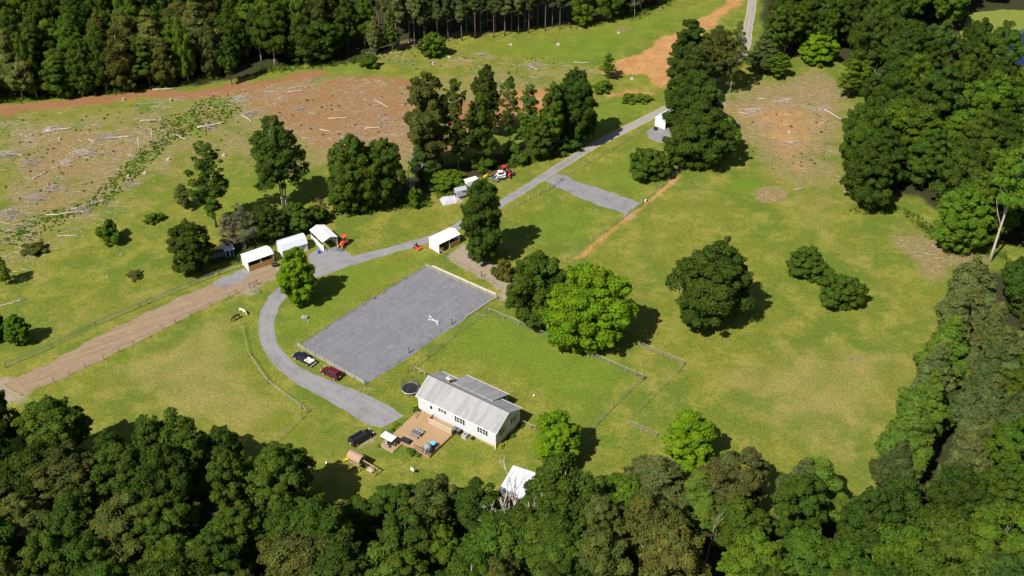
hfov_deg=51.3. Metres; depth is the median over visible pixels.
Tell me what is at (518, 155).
bush
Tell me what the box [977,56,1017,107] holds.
broadleaf tree
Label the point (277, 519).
broadleaf tree
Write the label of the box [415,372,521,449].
ranch house
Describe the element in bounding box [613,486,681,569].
broadleaf tree
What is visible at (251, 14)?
broadleaf tree
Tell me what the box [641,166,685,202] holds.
wire fence
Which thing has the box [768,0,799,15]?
broadleaf tree
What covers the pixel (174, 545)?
broadleaf tree
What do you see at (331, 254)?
gravel apron
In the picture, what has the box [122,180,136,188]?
brush pile
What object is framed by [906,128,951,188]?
broadleaf tree
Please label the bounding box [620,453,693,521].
broadleaf tree
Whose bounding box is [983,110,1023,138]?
broadleaf tree
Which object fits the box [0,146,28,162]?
brush pile
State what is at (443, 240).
run in shed
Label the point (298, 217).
broadleaf tree
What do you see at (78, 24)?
broadleaf tree
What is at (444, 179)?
broadleaf tree
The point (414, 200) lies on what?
bush
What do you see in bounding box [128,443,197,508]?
broadleaf tree
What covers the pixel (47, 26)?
broadleaf tree
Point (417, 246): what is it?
riding mower
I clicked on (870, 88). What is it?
broadleaf tree
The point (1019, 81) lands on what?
broadleaf tree
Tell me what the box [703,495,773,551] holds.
broadleaf tree
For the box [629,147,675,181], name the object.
broadleaf tree
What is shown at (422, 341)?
rope fence
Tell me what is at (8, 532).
broadleaf tree
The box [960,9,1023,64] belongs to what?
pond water
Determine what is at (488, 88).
broadleaf tree
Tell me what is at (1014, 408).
pine tree
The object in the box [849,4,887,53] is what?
broadleaf tree
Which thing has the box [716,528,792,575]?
broadleaf tree
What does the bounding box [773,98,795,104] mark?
brush pile
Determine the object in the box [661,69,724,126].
broadleaf tree
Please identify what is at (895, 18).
broadleaf tree
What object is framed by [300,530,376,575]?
broadleaf tree
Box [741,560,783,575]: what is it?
broadleaf tree
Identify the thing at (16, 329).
broadleaf tree
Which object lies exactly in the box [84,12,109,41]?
pine tree
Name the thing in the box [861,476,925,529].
broadleaf tree
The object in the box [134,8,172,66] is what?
pine tree
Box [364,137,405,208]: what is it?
broadleaf tree
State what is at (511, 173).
tractor
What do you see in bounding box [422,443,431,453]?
covered smoker
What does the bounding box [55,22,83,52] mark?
broadleaf tree
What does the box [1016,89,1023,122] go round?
broadleaf tree
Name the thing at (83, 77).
broadleaf tree
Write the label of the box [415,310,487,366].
fence
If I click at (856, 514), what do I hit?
broadleaf tree
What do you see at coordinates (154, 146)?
ditch weeds
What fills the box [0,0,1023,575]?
meadow ground
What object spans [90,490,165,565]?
broadleaf tree
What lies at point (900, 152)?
broadleaf tree
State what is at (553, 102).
broadleaf tree
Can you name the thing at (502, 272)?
bush
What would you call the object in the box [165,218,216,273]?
broadleaf tree
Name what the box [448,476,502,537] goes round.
broadleaf tree
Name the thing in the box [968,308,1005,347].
pine tree
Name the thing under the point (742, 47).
broadleaf tree
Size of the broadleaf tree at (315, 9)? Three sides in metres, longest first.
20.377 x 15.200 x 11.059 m
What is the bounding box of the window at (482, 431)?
[479,427,485,435]
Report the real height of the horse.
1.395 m
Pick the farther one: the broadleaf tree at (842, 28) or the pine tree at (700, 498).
the broadleaf tree at (842, 28)
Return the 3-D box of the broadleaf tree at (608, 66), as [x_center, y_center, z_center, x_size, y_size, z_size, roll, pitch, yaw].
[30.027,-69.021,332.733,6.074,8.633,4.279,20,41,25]
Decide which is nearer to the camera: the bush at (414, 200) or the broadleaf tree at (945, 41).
the bush at (414, 200)
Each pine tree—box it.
[0,28,34,98]
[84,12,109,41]
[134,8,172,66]
[173,1,223,68]
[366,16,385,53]
[367,0,380,26]
[379,1,387,20]
[381,0,405,45]
[391,0,403,49]
[402,0,410,42]
[402,0,422,47]
[404,13,409,38]
[417,0,428,35]
[419,0,431,35]
[429,0,442,30]
[430,0,442,32]
[438,0,455,40]
[454,0,470,40]
[462,0,476,35]
[463,0,484,38]
[479,2,484,34]
[484,0,502,37]
[499,0,512,35]
[509,0,514,31]
[514,0,524,33]
[522,0,537,32]
[536,0,542,27]
[541,0,550,30]
[554,0,565,28]
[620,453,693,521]
[683,468,717,528]
[742,33,778,73]
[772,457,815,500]
[786,455,850,525]
[866,440,922,499]
[873,396,935,477]
[894,382,956,431]
[907,366,947,442]
[908,341,956,400]
[912,315,971,384]
[926,455,974,510]
[933,252,997,318]
[935,287,971,343]
[935,433,992,478]
[938,285,988,345]
[947,359,1009,406]
[950,373,1008,443]
[962,325,1023,381]
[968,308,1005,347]
[973,301,1009,330]
[974,341,1005,377]
[981,390,1023,460]
[1016,330,1023,344]
[1018,342,1023,353]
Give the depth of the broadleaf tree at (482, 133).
280.23 m
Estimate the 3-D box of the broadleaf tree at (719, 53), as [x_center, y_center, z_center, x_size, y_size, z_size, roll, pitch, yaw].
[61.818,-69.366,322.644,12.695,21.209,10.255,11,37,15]
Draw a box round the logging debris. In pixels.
[0,50,987,276]
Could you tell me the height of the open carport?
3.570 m
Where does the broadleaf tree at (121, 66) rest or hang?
on the meadow ground
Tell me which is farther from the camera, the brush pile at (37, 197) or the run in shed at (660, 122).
the run in shed at (660, 122)
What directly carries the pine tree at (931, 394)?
on the meadow ground
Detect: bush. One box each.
[20,240,47,255]
[95,218,120,245]
[124,269,142,281]
[142,212,164,224]
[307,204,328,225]
[359,53,378,68]
[403,186,424,208]
[469,152,496,173]
[490,258,514,282]
[500,142,528,163]
[553,133,579,156]
[592,80,611,93]
[621,93,639,104]
[633,93,653,103]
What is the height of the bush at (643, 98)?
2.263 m
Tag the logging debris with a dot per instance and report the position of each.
(301, 79)
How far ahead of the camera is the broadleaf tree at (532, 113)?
289.21 m
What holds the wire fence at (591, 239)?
on the meadow ground
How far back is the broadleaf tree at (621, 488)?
181.11 m
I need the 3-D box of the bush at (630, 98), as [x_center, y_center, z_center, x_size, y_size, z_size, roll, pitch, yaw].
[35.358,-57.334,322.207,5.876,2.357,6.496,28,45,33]
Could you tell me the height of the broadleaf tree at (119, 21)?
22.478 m
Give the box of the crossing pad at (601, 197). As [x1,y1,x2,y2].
[545,174,639,212]
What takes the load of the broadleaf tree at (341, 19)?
on the meadow ground
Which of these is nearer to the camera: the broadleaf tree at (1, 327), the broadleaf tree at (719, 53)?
the broadleaf tree at (1, 327)
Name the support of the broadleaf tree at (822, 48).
on the meadow ground
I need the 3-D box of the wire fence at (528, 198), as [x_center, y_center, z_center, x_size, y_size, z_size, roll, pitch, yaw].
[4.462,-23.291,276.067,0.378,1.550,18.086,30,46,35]
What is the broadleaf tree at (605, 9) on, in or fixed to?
on the meadow ground
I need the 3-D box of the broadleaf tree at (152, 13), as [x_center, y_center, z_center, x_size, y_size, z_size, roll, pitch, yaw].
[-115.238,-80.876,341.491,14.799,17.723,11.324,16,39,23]
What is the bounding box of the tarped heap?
[440,193,462,205]
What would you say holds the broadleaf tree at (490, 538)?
on the meadow ground
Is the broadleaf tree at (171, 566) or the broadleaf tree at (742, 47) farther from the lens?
the broadleaf tree at (742, 47)
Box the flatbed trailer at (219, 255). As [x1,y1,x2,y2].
[211,250,225,258]
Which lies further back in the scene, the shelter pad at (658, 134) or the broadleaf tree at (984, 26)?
the broadleaf tree at (984, 26)
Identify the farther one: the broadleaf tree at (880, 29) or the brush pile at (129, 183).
the broadleaf tree at (880, 29)
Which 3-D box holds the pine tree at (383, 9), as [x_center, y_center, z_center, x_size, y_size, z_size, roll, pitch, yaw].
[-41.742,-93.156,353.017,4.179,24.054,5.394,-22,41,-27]
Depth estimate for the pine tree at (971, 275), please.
222.09 m
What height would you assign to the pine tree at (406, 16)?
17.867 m
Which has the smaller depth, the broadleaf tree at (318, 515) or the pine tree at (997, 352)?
the broadleaf tree at (318, 515)
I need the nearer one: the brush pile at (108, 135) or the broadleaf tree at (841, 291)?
the broadleaf tree at (841, 291)
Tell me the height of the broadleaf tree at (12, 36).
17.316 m
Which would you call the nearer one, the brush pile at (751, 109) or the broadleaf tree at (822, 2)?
the brush pile at (751, 109)
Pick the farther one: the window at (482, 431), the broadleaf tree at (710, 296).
the broadleaf tree at (710, 296)
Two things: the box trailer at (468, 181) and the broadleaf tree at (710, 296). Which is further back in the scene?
the box trailer at (468, 181)
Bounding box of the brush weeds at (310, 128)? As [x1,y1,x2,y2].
[0,49,839,239]
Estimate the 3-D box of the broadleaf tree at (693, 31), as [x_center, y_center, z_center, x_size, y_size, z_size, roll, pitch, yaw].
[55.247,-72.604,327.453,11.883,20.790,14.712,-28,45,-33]
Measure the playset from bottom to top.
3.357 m
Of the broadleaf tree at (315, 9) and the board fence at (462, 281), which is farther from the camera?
the broadleaf tree at (315, 9)
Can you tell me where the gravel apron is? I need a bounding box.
[309,246,351,276]
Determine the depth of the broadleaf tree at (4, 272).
243.37 m
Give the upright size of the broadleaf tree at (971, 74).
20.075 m
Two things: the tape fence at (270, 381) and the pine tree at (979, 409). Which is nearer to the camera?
the pine tree at (979, 409)
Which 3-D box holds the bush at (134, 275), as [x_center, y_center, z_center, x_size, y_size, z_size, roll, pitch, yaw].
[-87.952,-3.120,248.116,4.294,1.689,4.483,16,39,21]
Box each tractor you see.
[336,234,349,251]
[482,170,491,179]
[492,165,507,175]
[506,170,514,178]
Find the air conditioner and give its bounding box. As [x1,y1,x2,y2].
[461,432,468,439]
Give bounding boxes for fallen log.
[46,208,91,214]
[197,121,224,127]
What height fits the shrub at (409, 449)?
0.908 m
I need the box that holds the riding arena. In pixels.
[303,266,492,383]
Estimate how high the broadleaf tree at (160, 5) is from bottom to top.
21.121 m
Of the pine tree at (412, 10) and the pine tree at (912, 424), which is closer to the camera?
the pine tree at (912, 424)
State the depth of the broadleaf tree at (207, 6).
339.58 m
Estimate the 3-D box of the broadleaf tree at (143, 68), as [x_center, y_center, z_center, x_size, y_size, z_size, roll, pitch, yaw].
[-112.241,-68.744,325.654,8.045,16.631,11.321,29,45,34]
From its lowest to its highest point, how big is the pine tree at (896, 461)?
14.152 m
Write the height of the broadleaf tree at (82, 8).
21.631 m
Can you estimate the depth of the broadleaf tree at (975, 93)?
294.36 m
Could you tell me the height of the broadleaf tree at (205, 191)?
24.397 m
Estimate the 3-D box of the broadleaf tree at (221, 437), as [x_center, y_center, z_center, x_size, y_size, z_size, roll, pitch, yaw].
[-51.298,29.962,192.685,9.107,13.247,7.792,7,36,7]
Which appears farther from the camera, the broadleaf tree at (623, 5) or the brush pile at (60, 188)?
the broadleaf tree at (623, 5)
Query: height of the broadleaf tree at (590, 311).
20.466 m
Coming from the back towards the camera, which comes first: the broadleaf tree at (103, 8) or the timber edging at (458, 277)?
the broadleaf tree at (103, 8)
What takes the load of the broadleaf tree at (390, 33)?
on the meadow ground
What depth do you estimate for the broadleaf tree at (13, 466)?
178.04 m
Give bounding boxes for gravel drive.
[258,0,756,427]
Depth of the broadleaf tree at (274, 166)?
262.17 m
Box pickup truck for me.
[292,351,316,366]
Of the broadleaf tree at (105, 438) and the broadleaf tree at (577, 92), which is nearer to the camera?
the broadleaf tree at (105, 438)
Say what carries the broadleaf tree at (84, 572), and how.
on the meadow ground
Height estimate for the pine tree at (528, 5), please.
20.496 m
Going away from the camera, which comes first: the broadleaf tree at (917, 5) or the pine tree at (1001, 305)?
the pine tree at (1001, 305)
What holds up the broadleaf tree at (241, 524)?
on the meadow ground
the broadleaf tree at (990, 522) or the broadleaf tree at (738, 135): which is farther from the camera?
the broadleaf tree at (738, 135)
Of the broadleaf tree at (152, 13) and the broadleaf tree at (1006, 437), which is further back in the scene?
the broadleaf tree at (152, 13)
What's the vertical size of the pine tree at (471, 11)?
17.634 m
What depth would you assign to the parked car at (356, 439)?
203.48 m
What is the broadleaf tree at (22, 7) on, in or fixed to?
on the meadow ground
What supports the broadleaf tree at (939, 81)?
on the meadow ground
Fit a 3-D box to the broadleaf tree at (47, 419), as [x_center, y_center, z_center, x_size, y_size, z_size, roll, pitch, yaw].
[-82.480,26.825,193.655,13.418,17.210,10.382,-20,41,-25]
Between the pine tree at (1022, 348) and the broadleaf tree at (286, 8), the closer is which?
the pine tree at (1022, 348)
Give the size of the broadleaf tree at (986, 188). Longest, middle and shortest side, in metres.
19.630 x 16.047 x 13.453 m
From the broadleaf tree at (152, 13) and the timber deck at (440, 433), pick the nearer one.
the timber deck at (440, 433)
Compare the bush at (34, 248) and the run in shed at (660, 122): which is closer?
the bush at (34, 248)
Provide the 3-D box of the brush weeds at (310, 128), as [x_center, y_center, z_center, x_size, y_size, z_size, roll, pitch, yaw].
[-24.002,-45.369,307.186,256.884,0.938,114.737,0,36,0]
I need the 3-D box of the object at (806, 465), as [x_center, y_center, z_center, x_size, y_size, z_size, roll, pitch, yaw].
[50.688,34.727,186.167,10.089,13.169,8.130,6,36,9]
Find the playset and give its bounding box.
[343,449,376,476]
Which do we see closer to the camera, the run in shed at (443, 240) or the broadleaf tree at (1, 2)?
the run in shed at (443, 240)
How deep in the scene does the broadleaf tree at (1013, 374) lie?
203.06 m
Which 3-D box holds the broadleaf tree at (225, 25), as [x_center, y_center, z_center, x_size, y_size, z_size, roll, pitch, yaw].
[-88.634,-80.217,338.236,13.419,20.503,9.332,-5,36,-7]
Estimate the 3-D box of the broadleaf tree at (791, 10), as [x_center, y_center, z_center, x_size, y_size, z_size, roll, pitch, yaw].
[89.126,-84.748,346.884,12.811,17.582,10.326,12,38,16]
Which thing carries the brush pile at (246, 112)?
on the meadow ground
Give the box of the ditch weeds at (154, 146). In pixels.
[0,96,241,250]
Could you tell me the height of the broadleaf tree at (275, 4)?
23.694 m
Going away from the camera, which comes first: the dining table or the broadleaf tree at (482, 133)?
the dining table
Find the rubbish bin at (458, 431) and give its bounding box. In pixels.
[456,428,461,434]
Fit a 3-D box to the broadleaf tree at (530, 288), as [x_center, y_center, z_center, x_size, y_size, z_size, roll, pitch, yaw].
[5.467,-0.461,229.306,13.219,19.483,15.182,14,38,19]
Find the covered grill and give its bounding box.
[401,436,410,444]
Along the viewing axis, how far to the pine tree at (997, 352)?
202.94 m
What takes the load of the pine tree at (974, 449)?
on the meadow ground
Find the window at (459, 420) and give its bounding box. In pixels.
[456,416,462,424]
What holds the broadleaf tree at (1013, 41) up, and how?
on the meadow ground
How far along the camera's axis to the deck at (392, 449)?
203.13 m
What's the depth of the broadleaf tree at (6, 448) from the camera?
185.00 m
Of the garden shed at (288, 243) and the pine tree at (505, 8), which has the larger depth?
the pine tree at (505, 8)
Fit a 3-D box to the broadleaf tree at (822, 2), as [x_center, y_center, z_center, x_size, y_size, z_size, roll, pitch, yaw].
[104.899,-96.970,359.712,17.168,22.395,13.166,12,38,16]
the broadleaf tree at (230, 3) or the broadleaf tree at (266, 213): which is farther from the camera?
the broadleaf tree at (230, 3)
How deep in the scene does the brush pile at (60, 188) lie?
280.72 m
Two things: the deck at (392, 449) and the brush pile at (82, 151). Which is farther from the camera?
the brush pile at (82, 151)
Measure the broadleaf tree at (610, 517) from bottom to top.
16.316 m
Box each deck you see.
[380,440,401,452]
[393,409,455,457]
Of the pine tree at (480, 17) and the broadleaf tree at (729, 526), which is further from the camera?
the pine tree at (480, 17)
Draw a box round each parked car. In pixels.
[320,366,342,380]
[348,429,373,446]
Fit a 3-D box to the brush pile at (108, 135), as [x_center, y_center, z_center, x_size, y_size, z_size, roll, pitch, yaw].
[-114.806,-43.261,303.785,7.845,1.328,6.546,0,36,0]
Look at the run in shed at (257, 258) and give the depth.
251.24 m
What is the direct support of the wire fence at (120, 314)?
on the meadow ground
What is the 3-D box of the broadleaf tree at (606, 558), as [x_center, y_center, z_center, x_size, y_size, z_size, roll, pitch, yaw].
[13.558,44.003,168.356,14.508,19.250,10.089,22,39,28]
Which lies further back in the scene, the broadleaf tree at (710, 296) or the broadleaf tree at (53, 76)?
the broadleaf tree at (53, 76)
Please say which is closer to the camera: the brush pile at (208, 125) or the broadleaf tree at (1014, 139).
the broadleaf tree at (1014, 139)
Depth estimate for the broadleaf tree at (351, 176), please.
262.28 m
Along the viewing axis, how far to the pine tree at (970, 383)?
198.31 m
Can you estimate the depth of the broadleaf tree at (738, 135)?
292.41 m
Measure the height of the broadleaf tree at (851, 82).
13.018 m
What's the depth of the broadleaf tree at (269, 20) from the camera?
334.10 m
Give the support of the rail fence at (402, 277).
on the meadow ground
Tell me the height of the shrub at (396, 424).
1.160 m
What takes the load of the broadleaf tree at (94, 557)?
on the meadow ground
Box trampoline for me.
[401,376,419,394]
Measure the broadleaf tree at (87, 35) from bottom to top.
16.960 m
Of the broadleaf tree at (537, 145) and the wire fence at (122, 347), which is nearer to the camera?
the wire fence at (122, 347)
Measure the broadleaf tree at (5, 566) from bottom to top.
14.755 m
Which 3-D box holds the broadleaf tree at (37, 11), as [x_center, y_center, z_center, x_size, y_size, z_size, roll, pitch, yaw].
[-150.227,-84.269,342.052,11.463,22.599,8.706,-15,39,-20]
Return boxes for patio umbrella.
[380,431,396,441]
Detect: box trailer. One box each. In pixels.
[454,186,467,197]
[464,176,478,186]
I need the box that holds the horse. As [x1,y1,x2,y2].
[231,313,239,320]
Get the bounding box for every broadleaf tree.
[0,0,13,12]
[0,6,21,32]
[0,8,22,43]
[0,257,11,284]
[0,314,3,338]
[0,389,20,441]
[0,427,14,488]
[0,439,75,512]
[0,492,52,569]
[0,493,11,516]
[0,515,25,575]
[0,556,28,575]
[1,0,30,21]
[3,313,31,345]
[9,34,23,44]
[10,394,93,450]
[11,441,103,519]
[12,532,77,575]
[13,31,41,97]
[18,18,55,83]
[24,0,58,28]
[36,19,58,59]
[38,48,81,97]
[43,488,97,555]
[49,0,61,16]
[55,4,86,50]
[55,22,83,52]
[55,532,129,575]
[58,0,91,30]
[63,39,96,94]
[66,568,92,575]
[80,24,117,89]
[82,441,160,513]
[83,29,106,68]
[84,0,117,26]
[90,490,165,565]
[90,557,131,575]
[92,428,132,483]
[100,26,140,89]
[107,0,139,35]
[108,9,139,72]
[119,0,158,17]
[121,495,201,558]
[125,530,209,575]
[126,37,156,86]
[127,554,232,575]
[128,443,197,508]
[130,413,182,451]
[140,8,165,23]
[146,0,173,15]
[146,34,180,85]
[149,407,220,486]
[158,16,181,72]
[160,0,185,25]
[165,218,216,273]
[171,17,195,81]
[173,184,189,208]
[181,0,221,27]
[183,140,229,227]
[183,530,244,575]
[197,22,223,77]
[201,503,271,575]
[203,424,249,479]
[205,448,254,512]
[210,569,270,575]
[211,3,252,60]
[213,0,246,37]
[217,35,239,83]
[217,213,237,245]
[224,203,259,248]
[229,0,260,48]
[241,440,324,513]
[244,8,268,60]
[248,114,309,207]
[248,202,286,242]
[249,7,287,65]
[255,0,286,57]
[255,502,296,565]
[256,529,319,575]
[268,447,316,502]
[273,0,294,38]
[275,246,316,306]
[281,201,314,235]
[283,15,324,62]
[287,0,313,30]
[287,494,359,542]
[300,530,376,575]
[302,0,336,36]
[305,18,345,61]
[312,198,328,212]
[323,0,340,23]
[325,133,378,211]
[328,190,349,211]
[332,0,359,51]
[342,494,375,548]
[349,0,374,46]
[360,537,437,575]
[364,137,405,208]
[366,483,415,536]
[373,507,438,574]
[383,10,399,51]
[402,71,449,158]
[407,140,443,178]
[409,473,461,532]
[415,31,445,57]
[422,169,466,191]
[424,520,458,574]
[435,548,491,575]
[440,78,475,170]
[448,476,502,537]
[448,509,531,574]
[459,178,502,263]
[468,92,495,154]
[470,64,503,123]
[476,551,527,575]
[498,503,542,558]
[499,71,520,142]
[504,249,567,331]
[516,84,538,140]
[516,451,605,529]
[516,507,596,575]
[523,115,552,159]
[532,409,581,464]
[537,262,638,353]
[539,81,565,151]
[540,558,592,575]
[558,66,598,145]
[566,523,635,575]
[569,0,594,25]
[577,493,629,549]
[594,0,623,20]
[598,53,616,78]
[600,472,640,518]
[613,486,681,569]
[617,0,633,15]
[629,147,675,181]
[629,514,711,575]
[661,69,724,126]
[661,101,738,168]
[661,407,716,472]
[663,41,715,95]
[665,236,756,332]
[666,18,714,69]
[697,25,736,79]
[699,446,770,519]
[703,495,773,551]
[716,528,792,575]
[719,115,741,153]
[725,21,747,92]
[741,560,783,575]
[763,6,797,55]
[766,52,792,78]
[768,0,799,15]
[768,1,805,52]
[770,472,827,538]
[776,527,839,575]
[785,245,835,283]
[797,0,818,45]
[797,32,839,66]
[798,0,842,9]
[800,0,821,46]
[803,537,876,571]
[817,0,842,38]
[819,271,869,310]
[826,0,854,42]
[829,557,916,575]
[835,0,876,47]
[836,485,891,554]
[837,57,867,97]
[839,97,890,167]
[839,135,894,207]
[847,10,895,73]
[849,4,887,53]
[856,60,872,89]
[858,61,901,102]
[860,126,913,185]
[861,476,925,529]
[869,522,929,575]
[874,5,905,45]
[876,66,913,110]
[878,28,923,74]
[880,0,913,27]
[880,96,946,151]
[895,18,933,49]
[897,53,934,93]
[905,506,980,575]
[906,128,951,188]
[912,62,970,130]
[913,0,931,14]
[916,40,942,77]
[917,464,995,520]
[921,1,946,17]
[923,19,962,65]
[929,138,995,202]
[930,0,970,20]
[930,568,955,575]
[932,186,994,253]
[939,110,972,155]
[943,53,980,106]
[945,80,996,117]
[947,108,1006,164]
[952,17,996,72]
[956,502,1023,568]
[958,41,989,88]
[958,545,1023,575]
[960,172,1021,241]
[976,70,1022,111]
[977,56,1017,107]
[978,463,1023,532]
[979,20,1023,73]
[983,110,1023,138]
[983,415,1023,470]
[985,132,1023,149]
[985,146,1023,198]
[988,139,1023,261]
[1000,256,1023,309]
[1003,353,1023,388]
[1004,375,1023,396]
[1005,290,1023,316]
[1013,66,1023,106]
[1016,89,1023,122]
[1017,306,1023,330]
[1018,200,1023,236]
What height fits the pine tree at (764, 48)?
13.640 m
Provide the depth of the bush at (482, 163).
286.97 m
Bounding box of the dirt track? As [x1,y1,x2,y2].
[4,265,276,395]
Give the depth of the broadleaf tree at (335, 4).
349.81 m
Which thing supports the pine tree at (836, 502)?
on the meadow ground
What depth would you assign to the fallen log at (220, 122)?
309.53 m
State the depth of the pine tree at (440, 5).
354.12 m
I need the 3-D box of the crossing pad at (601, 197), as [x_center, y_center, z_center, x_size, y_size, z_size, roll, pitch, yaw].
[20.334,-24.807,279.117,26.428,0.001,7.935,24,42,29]
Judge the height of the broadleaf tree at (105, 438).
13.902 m
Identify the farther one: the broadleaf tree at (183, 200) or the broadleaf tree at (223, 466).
the broadleaf tree at (183, 200)
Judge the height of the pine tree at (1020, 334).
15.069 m
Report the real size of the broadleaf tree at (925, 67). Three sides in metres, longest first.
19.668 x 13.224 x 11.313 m
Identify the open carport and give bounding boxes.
[310,225,337,250]
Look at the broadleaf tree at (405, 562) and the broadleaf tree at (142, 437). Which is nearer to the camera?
the broadleaf tree at (405, 562)
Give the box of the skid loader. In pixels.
[494,170,505,180]
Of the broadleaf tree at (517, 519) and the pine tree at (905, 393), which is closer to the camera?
the broadleaf tree at (517, 519)
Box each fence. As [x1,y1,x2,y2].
[4,263,240,367]
[20,297,222,393]
[240,320,306,410]
[277,414,301,440]
[295,342,364,385]
[296,295,372,343]
[375,312,461,376]
[384,264,424,291]
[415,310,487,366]
[425,263,496,299]
[488,308,643,379]
[504,186,549,210]
[561,123,653,178]
[565,217,621,260]
[581,375,643,441]
[627,420,656,435]
[639,341,683,362]
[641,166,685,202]
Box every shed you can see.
[222,242,234,257]
[240,245,274,271]
[276,233,307,255]
[428,227,459,253]
[499,465,534,503]
[655,110,668,128]
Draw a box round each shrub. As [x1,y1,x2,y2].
[393,421,401,427]
[406,447,412,452]
[409,449,415,456]
[412,406,420,411]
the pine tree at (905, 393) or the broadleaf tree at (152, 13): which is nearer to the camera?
the pine tree at (905, 393)
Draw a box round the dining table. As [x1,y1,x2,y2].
[411,429,421,435]
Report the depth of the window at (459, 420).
205.19 m
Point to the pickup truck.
(300, 356)
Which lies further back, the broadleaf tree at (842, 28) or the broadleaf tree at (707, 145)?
the broadleaf tree at (842, 28)
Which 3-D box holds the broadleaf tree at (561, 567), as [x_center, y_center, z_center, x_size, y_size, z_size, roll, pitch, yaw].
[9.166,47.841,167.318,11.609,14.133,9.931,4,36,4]
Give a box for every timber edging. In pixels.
[432,265,496,294]
[465,297,495,317]
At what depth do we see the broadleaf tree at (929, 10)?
370.27 m
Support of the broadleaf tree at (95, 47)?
on the meadow ground
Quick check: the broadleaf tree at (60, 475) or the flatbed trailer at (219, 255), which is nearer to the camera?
the broadleaf tree at (60, 475)
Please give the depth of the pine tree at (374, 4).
359.84 m
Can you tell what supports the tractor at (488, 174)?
on the meadow ground
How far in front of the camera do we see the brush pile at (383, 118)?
312.65 m
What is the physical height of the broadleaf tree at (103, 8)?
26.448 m
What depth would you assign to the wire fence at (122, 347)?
227.76 m
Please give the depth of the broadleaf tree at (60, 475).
179.01 m
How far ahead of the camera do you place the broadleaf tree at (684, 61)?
310.97 m
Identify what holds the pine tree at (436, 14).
on the meadow ground
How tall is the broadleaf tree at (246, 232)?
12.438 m
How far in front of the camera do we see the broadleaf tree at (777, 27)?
338.59 m
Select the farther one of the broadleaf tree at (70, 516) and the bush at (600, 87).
the bush at (600, 87)
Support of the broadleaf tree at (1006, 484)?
on the meadow ground
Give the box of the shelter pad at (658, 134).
[647,126,673,142]
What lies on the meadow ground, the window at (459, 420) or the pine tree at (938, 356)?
the pine tree at (938, 356)
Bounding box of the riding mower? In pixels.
[413,241,422,250]
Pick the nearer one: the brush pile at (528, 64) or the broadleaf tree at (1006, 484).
the broadleaf tree at (1006, 484)
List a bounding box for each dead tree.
[402,154,423,189]
[473,457,529,520]
[706,514,725,559]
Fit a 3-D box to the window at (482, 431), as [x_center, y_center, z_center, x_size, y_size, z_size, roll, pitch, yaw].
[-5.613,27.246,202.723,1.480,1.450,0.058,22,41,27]
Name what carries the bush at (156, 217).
on the meadow ground
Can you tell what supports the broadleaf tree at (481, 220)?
on the meadow ground
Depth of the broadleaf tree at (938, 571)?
162.71 m
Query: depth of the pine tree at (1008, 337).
204.03 m
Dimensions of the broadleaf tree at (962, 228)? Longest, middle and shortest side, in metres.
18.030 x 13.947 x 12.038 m
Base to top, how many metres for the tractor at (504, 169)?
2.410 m
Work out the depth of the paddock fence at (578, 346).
225.42 m
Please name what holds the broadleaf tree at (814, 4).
on the meadow ground
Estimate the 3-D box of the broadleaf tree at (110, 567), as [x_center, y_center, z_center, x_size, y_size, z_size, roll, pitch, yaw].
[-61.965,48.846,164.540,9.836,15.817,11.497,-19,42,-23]
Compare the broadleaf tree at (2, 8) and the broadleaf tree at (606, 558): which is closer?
the broadleaf tree at (606, 558)
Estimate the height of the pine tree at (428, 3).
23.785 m
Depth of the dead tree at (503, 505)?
178.14 m
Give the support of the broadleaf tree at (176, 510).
on the meadow ground
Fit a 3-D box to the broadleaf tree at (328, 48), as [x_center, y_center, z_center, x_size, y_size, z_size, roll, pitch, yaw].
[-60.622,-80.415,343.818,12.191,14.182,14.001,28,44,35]
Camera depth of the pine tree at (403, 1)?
354.39 m
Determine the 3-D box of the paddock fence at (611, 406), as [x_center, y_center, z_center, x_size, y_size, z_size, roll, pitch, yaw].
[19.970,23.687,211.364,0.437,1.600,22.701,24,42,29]
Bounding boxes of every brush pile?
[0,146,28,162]
[0,205,26,220]
[16,192,48,202]
[17,157,43,168]
[37,125,62,134]
[43,184,66,191]
[59,158,75,165]
[64,203,93,214]
[69,147,96,157]
[97,130,123,141]
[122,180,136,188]
[200,122,217,130]
[229,95,252,103]
[238,110,259,117]
[292,104,306,111]
[373,116,390,123]
[523,60,543,69]
[738,107,762,115]
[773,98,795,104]
[780,140,799,145]
[811,105,831,112]
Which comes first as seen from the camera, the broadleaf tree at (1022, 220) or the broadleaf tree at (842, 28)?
the broadleaf tree at (1022, 220)
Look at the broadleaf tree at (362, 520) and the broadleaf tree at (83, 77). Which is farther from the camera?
the broadleaf tree at (83, 77)
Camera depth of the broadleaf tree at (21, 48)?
315.48 m
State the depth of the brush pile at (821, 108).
318.03 m
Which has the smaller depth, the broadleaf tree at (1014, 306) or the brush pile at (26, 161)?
the broadleaf tree at (1014, 306)
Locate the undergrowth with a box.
[0,0,1010,271]
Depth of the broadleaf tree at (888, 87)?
292.43 m
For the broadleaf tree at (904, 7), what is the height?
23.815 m
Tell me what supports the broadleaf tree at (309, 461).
on the meadow ground
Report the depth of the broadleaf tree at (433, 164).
279.00 m
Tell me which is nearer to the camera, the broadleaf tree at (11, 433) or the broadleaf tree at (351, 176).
the broadleaf tree at (11, 433)
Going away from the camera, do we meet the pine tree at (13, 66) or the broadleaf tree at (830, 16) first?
the pine tree at (13, 66)
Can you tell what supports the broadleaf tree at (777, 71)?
on the meadow ground
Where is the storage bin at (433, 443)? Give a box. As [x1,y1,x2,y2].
[430,441,435,448]
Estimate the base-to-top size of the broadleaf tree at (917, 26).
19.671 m
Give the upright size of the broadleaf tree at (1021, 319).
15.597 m

